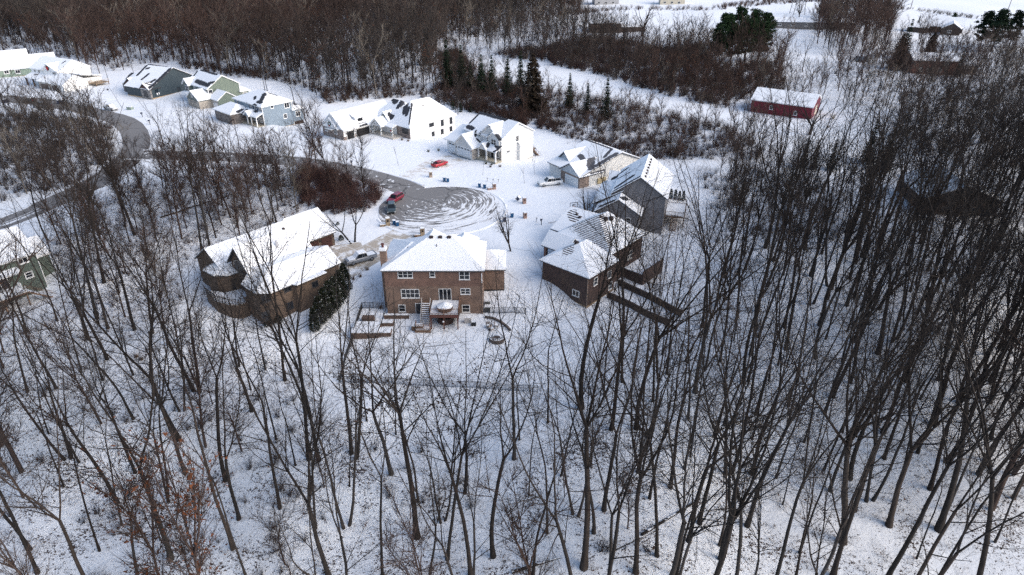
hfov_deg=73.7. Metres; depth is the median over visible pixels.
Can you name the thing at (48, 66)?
white house
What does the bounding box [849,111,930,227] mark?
bare tree
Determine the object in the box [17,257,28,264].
window
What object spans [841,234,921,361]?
bare tree
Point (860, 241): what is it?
bare tree
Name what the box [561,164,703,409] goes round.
bare tree
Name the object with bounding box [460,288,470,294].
window
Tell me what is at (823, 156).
bare tree
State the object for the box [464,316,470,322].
air conditioner
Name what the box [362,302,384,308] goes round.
metal fence
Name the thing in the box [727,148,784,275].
bare tree
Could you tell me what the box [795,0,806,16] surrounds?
bare tree
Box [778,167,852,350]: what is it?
bare tree
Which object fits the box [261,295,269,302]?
window
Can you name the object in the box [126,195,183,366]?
bare tree
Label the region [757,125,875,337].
bare tree
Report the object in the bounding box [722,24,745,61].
pine tree
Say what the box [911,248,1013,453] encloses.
bare tree
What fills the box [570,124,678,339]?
bare tree
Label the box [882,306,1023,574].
bare tree
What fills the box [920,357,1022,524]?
bare tree
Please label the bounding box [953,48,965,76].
spruce tree
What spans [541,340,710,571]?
bare tree
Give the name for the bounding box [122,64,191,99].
charcoal house
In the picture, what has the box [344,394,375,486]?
bare tree
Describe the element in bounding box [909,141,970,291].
bare tree
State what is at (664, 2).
cream house
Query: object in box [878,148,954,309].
bare tree
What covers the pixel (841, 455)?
bare tree
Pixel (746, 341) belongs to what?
bare tree
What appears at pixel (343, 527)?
bare tree
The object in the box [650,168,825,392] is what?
bare tree
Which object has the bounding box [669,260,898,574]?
bare tree
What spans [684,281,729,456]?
bare tree
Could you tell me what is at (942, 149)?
bare tree
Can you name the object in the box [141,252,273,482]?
bare tree
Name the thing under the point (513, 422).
bare tree
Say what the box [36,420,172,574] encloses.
oak tree
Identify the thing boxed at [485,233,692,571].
bare tree
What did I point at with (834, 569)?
bare tree
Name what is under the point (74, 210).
bare tree
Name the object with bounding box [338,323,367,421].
bare tree
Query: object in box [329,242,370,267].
driveway
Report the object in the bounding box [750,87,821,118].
red barn
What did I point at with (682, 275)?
bare tree
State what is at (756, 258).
bare tree
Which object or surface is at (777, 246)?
bare tree
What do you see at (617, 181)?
grey house
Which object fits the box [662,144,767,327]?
bare tree
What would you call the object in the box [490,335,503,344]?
fire ring
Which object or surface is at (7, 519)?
bare tree
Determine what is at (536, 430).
bare tree
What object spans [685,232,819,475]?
bare tree
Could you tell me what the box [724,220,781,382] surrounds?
bare tree
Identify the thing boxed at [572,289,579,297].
window
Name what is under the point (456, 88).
bare tree
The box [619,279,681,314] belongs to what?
retaining wall
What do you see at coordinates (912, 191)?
bare tree
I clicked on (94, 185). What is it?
bare tree
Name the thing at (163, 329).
bare tree
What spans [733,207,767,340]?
bare tree
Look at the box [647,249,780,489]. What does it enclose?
bare tree
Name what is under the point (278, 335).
bare tree
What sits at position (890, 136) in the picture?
bare tree
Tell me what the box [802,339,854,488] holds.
bare tree
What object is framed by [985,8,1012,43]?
pine tree
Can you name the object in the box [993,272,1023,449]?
bare tree
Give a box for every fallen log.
[160,194,231,217]
[512,557,559,573]
[641,497,701,535]
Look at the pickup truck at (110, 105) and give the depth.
226.01 m
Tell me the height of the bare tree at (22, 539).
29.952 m
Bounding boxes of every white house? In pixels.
[24,55,108,91]
[322,97,456,139]
[444,112,539,163]
[592,0,618,4]
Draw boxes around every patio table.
[411,323,423,330]
[437,302,452,312]
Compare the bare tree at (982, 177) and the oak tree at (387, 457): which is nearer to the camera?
the oak tree at (387, 457)
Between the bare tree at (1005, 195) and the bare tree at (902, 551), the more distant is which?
the bare tree at (1005, 195)
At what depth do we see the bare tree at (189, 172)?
126.14 m
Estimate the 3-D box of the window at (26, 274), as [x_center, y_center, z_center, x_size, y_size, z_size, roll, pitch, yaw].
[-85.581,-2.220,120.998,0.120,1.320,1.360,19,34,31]
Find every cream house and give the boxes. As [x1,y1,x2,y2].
[547,139,639,188]
[659,0,684,4]
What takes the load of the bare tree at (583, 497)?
on the ground
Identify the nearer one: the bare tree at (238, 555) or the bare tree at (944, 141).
the bare tree at (238, 555)
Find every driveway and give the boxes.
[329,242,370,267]
[338,230,413,277]
[400,154,470,178]
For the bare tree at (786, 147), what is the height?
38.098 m
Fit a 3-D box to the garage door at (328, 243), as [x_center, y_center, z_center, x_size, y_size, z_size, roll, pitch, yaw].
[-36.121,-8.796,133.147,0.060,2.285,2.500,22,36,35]
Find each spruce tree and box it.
[437,40,454,87]
[453,45,468,86]
[467,62,474,88]
[475,54,485,93]
[486,55,499,92]
[500,56,514,96]
[512,51,524,88]
[563,73,575,107]
[582,83,591,111]
[598,78,614,119]
[828,139,837,167]
[860,125,878,162]
[907,19,914,51]
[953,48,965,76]
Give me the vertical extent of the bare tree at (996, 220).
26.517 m
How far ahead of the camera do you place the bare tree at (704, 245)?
103.35 m
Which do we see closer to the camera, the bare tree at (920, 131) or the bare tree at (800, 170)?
the bare tree at (800, 170)
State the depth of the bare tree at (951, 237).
93.74 m
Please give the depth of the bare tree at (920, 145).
141.99 m
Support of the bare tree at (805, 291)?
on the ground
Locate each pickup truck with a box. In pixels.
[103,103,117,110]
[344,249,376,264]
[537,176,562,186]
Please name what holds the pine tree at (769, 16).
on the ground
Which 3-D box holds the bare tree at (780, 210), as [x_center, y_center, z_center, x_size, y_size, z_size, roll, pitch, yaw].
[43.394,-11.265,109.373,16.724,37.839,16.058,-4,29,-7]
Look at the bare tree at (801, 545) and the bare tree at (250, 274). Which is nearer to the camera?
the bare tree at (801, 545)
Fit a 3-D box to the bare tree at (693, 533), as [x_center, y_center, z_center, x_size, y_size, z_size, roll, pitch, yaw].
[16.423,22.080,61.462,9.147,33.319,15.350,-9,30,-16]
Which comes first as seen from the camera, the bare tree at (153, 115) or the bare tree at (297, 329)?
the bare tree at (297, 329)
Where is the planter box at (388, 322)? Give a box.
[380,320,393,325]
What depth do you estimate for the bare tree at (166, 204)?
128.43 m
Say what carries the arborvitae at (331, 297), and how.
on the ground
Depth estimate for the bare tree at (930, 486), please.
78.51 m
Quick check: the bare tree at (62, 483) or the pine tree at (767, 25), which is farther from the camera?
the pine tree at (767, 25)
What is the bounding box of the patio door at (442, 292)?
[438,289,451,299]
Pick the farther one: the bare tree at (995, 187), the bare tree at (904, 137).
the bare tree at (904, 137)
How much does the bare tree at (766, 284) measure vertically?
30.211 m
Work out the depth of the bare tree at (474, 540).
65.90 m
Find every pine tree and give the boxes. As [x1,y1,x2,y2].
[706,25,728,57]
[710,12,736,45]
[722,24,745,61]
[733,5,749,26]
[740,8,764,35]
[740,16,761,61]
[753,20,773,58]
[761,11,777,39]
[973,10,995,40]
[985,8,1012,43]
[1005,10,1023,43]
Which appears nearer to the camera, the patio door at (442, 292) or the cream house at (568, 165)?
the patio door at (442, 292)
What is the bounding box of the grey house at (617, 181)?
[592,154,686,233]
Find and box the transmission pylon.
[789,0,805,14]
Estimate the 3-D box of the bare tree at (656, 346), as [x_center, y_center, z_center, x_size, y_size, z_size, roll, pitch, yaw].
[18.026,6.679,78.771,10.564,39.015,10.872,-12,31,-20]
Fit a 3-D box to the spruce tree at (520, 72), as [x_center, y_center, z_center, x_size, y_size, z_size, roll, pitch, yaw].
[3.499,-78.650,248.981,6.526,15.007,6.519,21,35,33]
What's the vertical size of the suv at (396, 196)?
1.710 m
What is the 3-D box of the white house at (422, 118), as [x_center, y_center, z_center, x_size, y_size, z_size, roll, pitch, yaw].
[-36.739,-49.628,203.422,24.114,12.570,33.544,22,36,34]
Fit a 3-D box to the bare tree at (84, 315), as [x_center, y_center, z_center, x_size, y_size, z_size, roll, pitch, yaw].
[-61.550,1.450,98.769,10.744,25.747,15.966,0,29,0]
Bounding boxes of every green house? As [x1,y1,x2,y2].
[0,48,55,77]
[0,226,54,313]
[181,69,249,108]
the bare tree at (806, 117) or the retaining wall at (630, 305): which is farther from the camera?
the bare tree at (806, 117)
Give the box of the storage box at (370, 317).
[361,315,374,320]
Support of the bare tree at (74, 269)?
on the ground
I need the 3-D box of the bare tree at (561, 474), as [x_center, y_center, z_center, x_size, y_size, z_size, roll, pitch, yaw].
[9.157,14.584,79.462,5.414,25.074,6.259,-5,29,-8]
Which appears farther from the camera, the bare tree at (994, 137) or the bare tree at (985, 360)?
the bare tree at (994, 137)
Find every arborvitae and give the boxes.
[307,307,321,331]
[312,296,327,323]
[318,287,332,318]
[323,280,339,312]
[329,276,343,307]
[334,270,348,300]
[339,262,352,291]
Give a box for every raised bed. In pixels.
[350,321,381,338]
[379,327,391,336]
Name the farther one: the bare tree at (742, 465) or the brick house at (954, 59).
the brick house at (954, 59)
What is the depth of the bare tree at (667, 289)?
103.20 m
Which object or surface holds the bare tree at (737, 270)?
on the ground
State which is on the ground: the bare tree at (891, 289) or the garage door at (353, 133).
the bare tree at (891, 289)
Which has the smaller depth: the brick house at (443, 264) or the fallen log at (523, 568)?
the fallen log at (523, 568)
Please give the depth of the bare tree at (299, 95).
225.04 m
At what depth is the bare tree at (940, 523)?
78.09 m
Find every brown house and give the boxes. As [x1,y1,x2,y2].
[539,206,663,307]
[898,163,1001,215]
[907,15,966,34]
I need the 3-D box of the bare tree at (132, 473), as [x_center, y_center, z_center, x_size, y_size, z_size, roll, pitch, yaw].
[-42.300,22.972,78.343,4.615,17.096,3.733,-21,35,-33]
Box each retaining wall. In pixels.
[384,313,408,318]
[606,292,668,323]
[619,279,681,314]
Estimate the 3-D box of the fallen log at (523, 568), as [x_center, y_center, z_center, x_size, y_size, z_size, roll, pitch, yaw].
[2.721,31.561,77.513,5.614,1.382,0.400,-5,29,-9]
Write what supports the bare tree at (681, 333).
on the ground
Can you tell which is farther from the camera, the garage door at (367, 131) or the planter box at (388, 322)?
the garage door at (367, 131)
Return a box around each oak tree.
[0,320,125,504]
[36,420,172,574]
[72,190,191,333]
[284,275,449,475]
[379,310,536,494]
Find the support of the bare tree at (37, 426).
on the ground
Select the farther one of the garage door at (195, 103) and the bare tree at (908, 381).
the garage door at (195, 103)
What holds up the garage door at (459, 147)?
in the white house at (486, 137)
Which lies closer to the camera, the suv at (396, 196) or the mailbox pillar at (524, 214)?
the mailbox pillar at (524, 214)
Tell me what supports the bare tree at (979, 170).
on the ground
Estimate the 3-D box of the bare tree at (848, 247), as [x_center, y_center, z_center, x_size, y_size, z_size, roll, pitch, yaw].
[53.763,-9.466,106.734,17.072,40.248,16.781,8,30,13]
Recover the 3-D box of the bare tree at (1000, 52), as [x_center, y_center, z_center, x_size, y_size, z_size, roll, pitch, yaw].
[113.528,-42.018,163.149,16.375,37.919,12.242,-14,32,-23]
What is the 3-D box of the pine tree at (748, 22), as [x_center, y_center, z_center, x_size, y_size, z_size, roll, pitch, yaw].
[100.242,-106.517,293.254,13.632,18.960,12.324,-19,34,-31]
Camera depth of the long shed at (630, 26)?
370.08 m
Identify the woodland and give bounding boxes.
[0,0,1023,574]
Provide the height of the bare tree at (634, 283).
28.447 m
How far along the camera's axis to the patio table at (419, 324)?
112.44 m
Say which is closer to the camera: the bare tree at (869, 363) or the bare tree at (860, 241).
the bare tree at (869, 363)
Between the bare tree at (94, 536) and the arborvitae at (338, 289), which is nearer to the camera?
the bare tree at (94, 536)
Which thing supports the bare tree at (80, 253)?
on the ground
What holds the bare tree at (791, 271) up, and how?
on the ground
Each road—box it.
[0,95,150,228]
[128,150,424,192]
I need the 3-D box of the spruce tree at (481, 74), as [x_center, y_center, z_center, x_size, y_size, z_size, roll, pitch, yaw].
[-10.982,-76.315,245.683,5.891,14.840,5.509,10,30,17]
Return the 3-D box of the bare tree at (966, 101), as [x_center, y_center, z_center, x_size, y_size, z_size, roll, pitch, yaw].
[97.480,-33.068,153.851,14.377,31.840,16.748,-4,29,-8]
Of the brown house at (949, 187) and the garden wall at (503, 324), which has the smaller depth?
the garden wall at (503, 324)
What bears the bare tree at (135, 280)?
on the ground
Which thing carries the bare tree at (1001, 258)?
on the ground
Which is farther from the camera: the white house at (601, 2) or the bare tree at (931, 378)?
the white house at (601, 2)
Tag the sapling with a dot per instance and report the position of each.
(646, 405)
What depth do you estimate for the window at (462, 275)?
113.54 m
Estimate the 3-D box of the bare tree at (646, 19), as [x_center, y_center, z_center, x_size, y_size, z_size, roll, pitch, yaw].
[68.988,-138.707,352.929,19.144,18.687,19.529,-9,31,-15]
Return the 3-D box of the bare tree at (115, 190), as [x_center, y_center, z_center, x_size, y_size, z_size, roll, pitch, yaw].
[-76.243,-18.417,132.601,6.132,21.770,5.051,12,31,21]
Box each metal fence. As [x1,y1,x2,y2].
[339,376,537,391]
[340,303,361,380]
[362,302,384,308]
[484,306,525,312]
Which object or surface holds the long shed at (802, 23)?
on the ground
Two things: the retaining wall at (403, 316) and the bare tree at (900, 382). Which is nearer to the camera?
the bare tree at (900, 382)
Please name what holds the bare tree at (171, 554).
on the ground
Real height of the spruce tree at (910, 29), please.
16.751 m
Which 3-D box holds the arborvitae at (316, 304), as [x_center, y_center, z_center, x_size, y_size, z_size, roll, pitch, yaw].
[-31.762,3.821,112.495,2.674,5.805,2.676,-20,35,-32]
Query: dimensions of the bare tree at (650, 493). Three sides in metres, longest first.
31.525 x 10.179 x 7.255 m
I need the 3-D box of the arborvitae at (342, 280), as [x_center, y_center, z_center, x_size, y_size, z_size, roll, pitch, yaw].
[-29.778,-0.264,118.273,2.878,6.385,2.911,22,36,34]
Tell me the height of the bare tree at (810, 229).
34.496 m
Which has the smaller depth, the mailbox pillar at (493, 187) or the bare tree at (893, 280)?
the bare tree at (893, 280)
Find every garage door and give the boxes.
[40,83,49,88]
[190,100,197,107]
[321,235,332,246]
[346,130,354,139]
[356,125,369,136]
[448,141,455,151]
[457,145,470,157]
[565,173,577,187]
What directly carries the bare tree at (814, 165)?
on the ground
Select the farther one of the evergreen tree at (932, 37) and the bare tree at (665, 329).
the evergreen tree at (932, 37)
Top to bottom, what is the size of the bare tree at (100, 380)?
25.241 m
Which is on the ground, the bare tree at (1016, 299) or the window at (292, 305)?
the bare tree at (1016, 299)
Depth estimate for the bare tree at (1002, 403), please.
88.02 m
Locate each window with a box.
[0,278,8,290]
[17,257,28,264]
[24,271,34,279]
[234,261,246,275]
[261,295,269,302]
[261,310,268,321]
[284,286,291,293]
[286,300,293,311]
[312,280,318,288]
[397,272,412,278]
[398,305,405,311]
[401,289,419,298]
[402,127,408,134]
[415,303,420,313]
[429,272,435,277]
[459,272,469,279]
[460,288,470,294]
[462,305,469,312]
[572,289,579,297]
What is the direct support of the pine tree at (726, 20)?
on the ground
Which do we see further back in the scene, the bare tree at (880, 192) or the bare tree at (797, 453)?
the bare tree at (880, 192)
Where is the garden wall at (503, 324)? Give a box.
[485,316,510,330]
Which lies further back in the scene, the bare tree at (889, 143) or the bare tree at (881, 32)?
the bare tree at (881, 32)
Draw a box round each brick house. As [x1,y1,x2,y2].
[194,208,340,323]
[379,229,505,332]
[908,52,976,74]
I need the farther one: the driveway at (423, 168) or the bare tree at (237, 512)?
the driveway at (423, 168)
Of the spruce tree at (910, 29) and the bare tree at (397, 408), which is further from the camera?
the spruce tree at (910, 29)
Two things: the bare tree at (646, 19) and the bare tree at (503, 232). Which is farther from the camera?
the bare tree at (646, 19)
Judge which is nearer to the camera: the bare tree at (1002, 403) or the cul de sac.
the bare tree at (1002, 403)
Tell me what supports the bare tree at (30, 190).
on the ground
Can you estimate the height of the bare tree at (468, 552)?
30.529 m
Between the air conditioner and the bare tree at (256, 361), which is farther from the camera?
the air conditioner
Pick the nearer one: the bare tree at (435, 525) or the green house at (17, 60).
the bare tree at (435, 525)
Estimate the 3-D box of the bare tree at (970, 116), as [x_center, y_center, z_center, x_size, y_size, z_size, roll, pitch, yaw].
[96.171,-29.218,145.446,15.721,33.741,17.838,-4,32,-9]
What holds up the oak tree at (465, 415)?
on the ground
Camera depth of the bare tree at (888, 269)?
90.96 m
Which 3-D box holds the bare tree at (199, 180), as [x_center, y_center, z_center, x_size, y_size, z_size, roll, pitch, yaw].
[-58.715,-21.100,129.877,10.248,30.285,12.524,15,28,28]
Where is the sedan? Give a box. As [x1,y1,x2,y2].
[431,160,448,167]
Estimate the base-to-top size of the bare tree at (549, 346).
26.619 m
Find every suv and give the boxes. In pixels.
[386,191,403,202]
[387,200,395,213]
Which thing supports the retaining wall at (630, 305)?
on the ground
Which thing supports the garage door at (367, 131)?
in the white house at (422, 118)
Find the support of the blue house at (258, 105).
on the ground
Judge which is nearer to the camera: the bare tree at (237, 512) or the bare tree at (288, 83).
the bare tree at (237, 512)
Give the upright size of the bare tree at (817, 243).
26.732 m
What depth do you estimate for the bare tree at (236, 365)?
89.67 m
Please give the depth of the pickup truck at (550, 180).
163.11 m
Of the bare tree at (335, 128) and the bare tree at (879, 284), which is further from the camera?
the bare tree at (335, 128)
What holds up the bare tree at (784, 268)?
on the ground
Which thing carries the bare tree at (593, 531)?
on the ground
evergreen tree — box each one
[514,54,549,112]
[885,32,909,69]
[925,32,937,52]
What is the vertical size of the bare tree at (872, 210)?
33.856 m
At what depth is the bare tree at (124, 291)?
107.28 m
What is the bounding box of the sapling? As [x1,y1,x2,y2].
[620,355,670,441]
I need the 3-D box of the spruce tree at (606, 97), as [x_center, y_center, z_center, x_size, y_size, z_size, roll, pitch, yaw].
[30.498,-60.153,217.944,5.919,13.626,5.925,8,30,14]
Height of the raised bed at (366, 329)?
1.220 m
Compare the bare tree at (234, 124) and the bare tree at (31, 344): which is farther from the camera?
the bare tree at (234, 124)
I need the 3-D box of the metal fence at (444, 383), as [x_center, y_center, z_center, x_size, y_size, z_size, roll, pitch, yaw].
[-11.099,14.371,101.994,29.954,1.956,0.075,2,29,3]
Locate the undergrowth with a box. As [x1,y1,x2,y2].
[0,0,1023,574]
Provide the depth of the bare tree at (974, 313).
87.18 m
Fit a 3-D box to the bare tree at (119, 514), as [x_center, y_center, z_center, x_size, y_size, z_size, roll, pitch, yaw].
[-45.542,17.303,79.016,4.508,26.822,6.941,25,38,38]
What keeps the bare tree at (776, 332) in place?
on the ground
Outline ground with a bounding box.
[0,0,1023,574]
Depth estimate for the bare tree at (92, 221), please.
116.81 m
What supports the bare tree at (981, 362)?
on the ground
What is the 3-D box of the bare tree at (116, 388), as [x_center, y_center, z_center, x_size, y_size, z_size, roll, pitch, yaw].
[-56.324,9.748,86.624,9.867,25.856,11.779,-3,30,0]
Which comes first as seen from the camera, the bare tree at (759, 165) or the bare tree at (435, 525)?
the bare tree at (435, 525)
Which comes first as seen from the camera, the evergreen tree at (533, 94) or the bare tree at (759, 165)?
the bare tree at (759, 165)
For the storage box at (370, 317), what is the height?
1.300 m
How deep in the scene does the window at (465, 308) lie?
116.67 m
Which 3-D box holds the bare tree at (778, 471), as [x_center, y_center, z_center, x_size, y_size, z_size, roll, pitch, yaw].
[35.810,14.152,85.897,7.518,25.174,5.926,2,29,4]
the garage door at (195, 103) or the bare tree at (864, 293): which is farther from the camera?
the garage door at (195, 103)
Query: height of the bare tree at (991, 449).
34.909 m
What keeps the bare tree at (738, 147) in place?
on the ground
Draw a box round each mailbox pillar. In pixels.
[379,216,389,226]
[414,226,424,236]
[487,183,495,189]
[523,211,526,218]
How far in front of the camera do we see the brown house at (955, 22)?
367.84 m
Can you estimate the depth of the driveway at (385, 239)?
134.21 m
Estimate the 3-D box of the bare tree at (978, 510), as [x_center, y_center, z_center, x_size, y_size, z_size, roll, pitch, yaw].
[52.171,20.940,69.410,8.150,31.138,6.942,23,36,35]
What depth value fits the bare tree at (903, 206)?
102.61 m
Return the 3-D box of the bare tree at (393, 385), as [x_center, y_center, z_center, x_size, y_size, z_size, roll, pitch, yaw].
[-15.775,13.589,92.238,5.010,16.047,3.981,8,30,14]
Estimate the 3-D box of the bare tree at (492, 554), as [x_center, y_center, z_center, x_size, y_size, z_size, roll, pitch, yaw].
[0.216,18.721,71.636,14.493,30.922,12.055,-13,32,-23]
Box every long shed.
[588,20,641,32]
[765,17,854,29]
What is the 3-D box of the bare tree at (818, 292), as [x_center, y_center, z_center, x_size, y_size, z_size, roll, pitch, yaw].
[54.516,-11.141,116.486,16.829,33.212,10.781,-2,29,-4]
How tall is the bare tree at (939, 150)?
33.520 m
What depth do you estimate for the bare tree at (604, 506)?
74.53 m
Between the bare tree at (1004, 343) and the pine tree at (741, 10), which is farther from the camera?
the pine tree at (741, 10)
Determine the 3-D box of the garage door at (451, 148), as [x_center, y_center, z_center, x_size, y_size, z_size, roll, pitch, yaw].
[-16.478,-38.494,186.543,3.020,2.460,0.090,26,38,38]
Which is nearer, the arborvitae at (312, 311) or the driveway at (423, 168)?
the arborvitae at (312, 311)
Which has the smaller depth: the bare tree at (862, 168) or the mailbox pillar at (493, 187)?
the bare tree at (862, 168)
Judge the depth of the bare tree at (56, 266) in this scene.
100.44 m
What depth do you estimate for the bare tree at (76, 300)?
96.54 m
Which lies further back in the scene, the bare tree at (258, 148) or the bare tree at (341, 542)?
the bare tree at (258, 148)
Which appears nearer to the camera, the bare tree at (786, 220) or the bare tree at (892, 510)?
the bare tree at (892, 510)
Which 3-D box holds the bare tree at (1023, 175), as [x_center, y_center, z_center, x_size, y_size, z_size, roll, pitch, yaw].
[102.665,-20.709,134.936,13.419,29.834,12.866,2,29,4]
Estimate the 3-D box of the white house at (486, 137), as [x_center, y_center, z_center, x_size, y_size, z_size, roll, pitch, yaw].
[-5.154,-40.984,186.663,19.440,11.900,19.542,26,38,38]
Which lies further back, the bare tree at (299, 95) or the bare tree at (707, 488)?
the bare tree at (299, 95)
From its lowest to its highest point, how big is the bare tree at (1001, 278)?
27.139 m
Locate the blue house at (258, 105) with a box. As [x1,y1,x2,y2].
[212,89,303,127]
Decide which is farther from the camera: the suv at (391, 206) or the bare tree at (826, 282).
the suv at (391, 206)
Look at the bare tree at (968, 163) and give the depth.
105.04 m
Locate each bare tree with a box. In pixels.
[0,166,92,307]
[0,195,58,321]
[0,201,114,340]
[0,211,203,441]
[0,220,57,389]
[0,232,33,390]
[0,235,27,330]
[0,275,134,419]
[0,277,33,362]
[0,288,71,460]
[0,295,79,462]
[0,352,64,485]
[0,359,109,574]
[0,392,31,550]
[0,398,60,574]
[5,137,48,239]
[5,208,115,360]
[5,299,52,434]
[7,111,105,319]
[8,82,135,283]
[16,309,219,561]
[16,377,116,551]
[24,182,109,329]
[29,194,82,370]
[31,133,136,330]
[33,266,225,474]
[34,70,134,235]
[35,247,103,380]
[51,213,134,375]
[58,166,94,277]
[60,318,136,474]
[64,189,233,392]
[66,175,120,293]
[67,340,140,525]
[86,310,192,501]
[87,217,194,378]
[90,245,208,411]
[95,145,130,241]
[115,441,160,540]
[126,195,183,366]
[126,296,245,550]
[138,99,166,144]
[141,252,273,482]
[146,97,213,249]
[149,397,246,574]
[152,170,176,249]
[157,95,232,245]
[169,237,274,412]
[169,301,373,574]
[172,97,184,137]
[173,89,207,175]
[180,310,290,520]
[187,306,284,509]
[191,174,330,460]
[201,247,242,366]
[202,239,307,412]
[210,155,304,381]
[211,195,353,459]
[212,268,251,389]
[224,110,239,143]
[229,145,284,221]
[229,301,276,439]
[230,118,277,222]
[233,210,267,370]
[240,406,397,574]
[249,352,295,465]
[255,59,270,90]
[267,296,398,529]
[271,336,344,527]
[279,68,295,100]
[292,79,310,114]
[293,273,493,540]
[295,245,416,459]
[311,178,369,243]
[320,369,421,574]
[329,115,338,142]
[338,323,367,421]
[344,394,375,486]
[356,371,431,502]
[358,449,498,573]
[372,331,504,574]
[374,346,403,434]
[381,397,520,574]
[390,373,489,523]
[401,262,543,560]
[447,341,593,558]
[448,78,462,109]
[451,80,463,111]
[460,350,721,574]
[467,250,570,460]
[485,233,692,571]
[489,204,516,251]
[502,343,552,533]
[503,342,540,440]
[506,320,648,517]
[517,385,609,574]
[525,324,624,534]
[528,255,584,423]
[528,362,566,495]
[541,243,693,511]
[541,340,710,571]
[560,258,733,557]
[560,318,613,476]
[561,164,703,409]
[565,328,761,574]
[566,277,754,574]
[569,182,604,212]
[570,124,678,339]
[582,199,698,430]
[586,160,797,430]
[604,230,645,379]
[609,208,674,382]
[624,263,724,419]
[625,191,736,473]
[628,192,710,402]
[629,3,656,27]
[635,219,677,361]
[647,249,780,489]
[648,270,741,499]
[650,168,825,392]
[651,337,858,574]
[652,116,762,343]
[653,254,679,354]
[653,370,795,574]
[655,308,795,525]
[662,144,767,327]
[664,269,856,542]
[665,211,725,374]
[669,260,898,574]
[670,278,890,560]
[674,354,769,574]
[679,356,755,546]
[683,288,750,466]
[684,230,779,360]
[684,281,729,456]
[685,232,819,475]
[687,147,764,361]
[699,216,741,378]
[704,183,788,369]
[710,287,790,437]
[711,144,796,305]
[721,76,787,277]
[723,246,843,420]
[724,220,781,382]
[725,121,793,311]
[725,401,800,574]
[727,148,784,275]
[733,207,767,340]
[738,117,789,253]
[740,98,864,312]
[740,207,831,383]
[740,290,973,545]
[743,118,854,354]
[744,118,799,268]
[744,227,944,527]
[745,49,821,248]
[747,268,808,437]
[748,264,807,415]
[749,239,896,475]
[754,437,883,574]
[756,131,884,328]
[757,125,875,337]
[761,208,828,365]
[765,211,811,380]
[766,118,846,284]
[768,427,845,574]
[770,49,865,261]
[773,158,816,296]
[774,326,839,476]
[774,336,919,574]
[776,241,836,406]
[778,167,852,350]
[778,192,843,337]
[782,399,825,503]
[783,276,852,442]
[785,372,951,574]
[788,109,854,248]
[791,127,894,305]
[793,95,845,133]
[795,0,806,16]
[796,152,835,265]
[797,107,854,243]
[798,346,914,552]
[799,123,892,289]
[802,34,817,71]
[802,186,932,358]
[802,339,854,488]
[803,68,915,250]
[803,114,897,276]
[808,90,937,325]
[820,146,938,306]
[821,56,905,254]
[823,30,836,62]
[823,181,954,397]
[823,284,904,470]
[824,172,943,413]
[825,195,890,339]
[825,247,956,492]
[826,94,939,263]
[827,280,981,574]
[828,117,916,299]
[834,88,923,239]
[834,143,941,298]
[839,151,974,355]
[840,166,930,383]
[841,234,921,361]
[841,299,887,432]
[844,91,923,249]
[845,57,931,257]
[845,58,935,279]
[845,221,1023,528]
[846,202,918,331]
[847,151,964,342]
[848,266,1017,480]
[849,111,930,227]
[850,222,1010,452]
[851,288,979,502]
[853,225,1023,574]
[855,301,952,512]
[859,69,970,239]
[862,135,996,319]
[871,138,936,297]
[874,105,917,226]
[876,19,888,47]
[876,66,1018,254]
[876,71,935,249]
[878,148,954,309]
[880,205,1022,434]
[881,102,921,214]
[881,268,924,385]
[882,250,996,459]
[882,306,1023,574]
[883,219,1023,532]
[890,122,943,290]
[892,173,971,342]
[893,131,963,249]
[895,179,983,329]
[895,342,976,503]
[896,99,948,235]
[899,101,998,255]
[899,106,944,204]
[900,151,956,271]
[903,105,990,265]
[903,173,1020,382]
[905,167,1023,425]
[907,97,994,232]
[907,339,1023,574]
[908,132,1023,381]
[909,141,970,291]
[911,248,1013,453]
[914,147,1023,359]
[915,123,965,281]
[916,143,1023,312]
[916,423,970,558]
[917,99,998,250]
[919,260,1019,398]
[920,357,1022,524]
[921,114,1023,304]
[924,92,1000,218]
[924,122,1023,289]
[924,234,1023,490]
[926,108,1023,271]
[928,140,1000,295]
[930,70,1016,210]
[930,71,1010,167]
[938,409,1023,574]
[940,218,1023,463]
[941,67,1015,189]
[941,202,1023,396]
[946,165,1023,344]
[948,102,1014,216]
[948,127,1023,281]
[949,322,1023,509]
[954,85,996,175]
[958,188,1023,324]
[962,134,1023,295]
[963,221,1023,404]
[964,218,1023,370]
[965,140,1023,246]
[968,274,1023,414]
[969,69,1014,180]
[969,94,1023,228]
[973,200,1021,329]
[974,27,1023,172]
[975,254,1023,475]
[976,137,1023,348]
[978,68,1023,281]
[978,85,1023,247]
[978,258,1023,438]
[986,219,1023,352]
[986,230,1023,381]
[992,73,1023,225]
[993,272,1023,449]
[993,397,1023,542]
[994,86,1023,164]
[999,118,1023,239]
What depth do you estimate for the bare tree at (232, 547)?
71.26 m
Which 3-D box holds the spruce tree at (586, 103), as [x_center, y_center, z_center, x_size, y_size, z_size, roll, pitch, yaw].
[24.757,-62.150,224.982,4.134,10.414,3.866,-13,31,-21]
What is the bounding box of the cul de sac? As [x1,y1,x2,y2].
[379,187,504,233]
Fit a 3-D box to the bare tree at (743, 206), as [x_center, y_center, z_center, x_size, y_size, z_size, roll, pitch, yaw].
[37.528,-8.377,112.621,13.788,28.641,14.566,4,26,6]
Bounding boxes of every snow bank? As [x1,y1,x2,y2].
[129,159,388,190]
[143,149,423,185]
[376,185,507,234]
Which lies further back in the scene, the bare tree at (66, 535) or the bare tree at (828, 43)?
the bare tree at (828, 43)

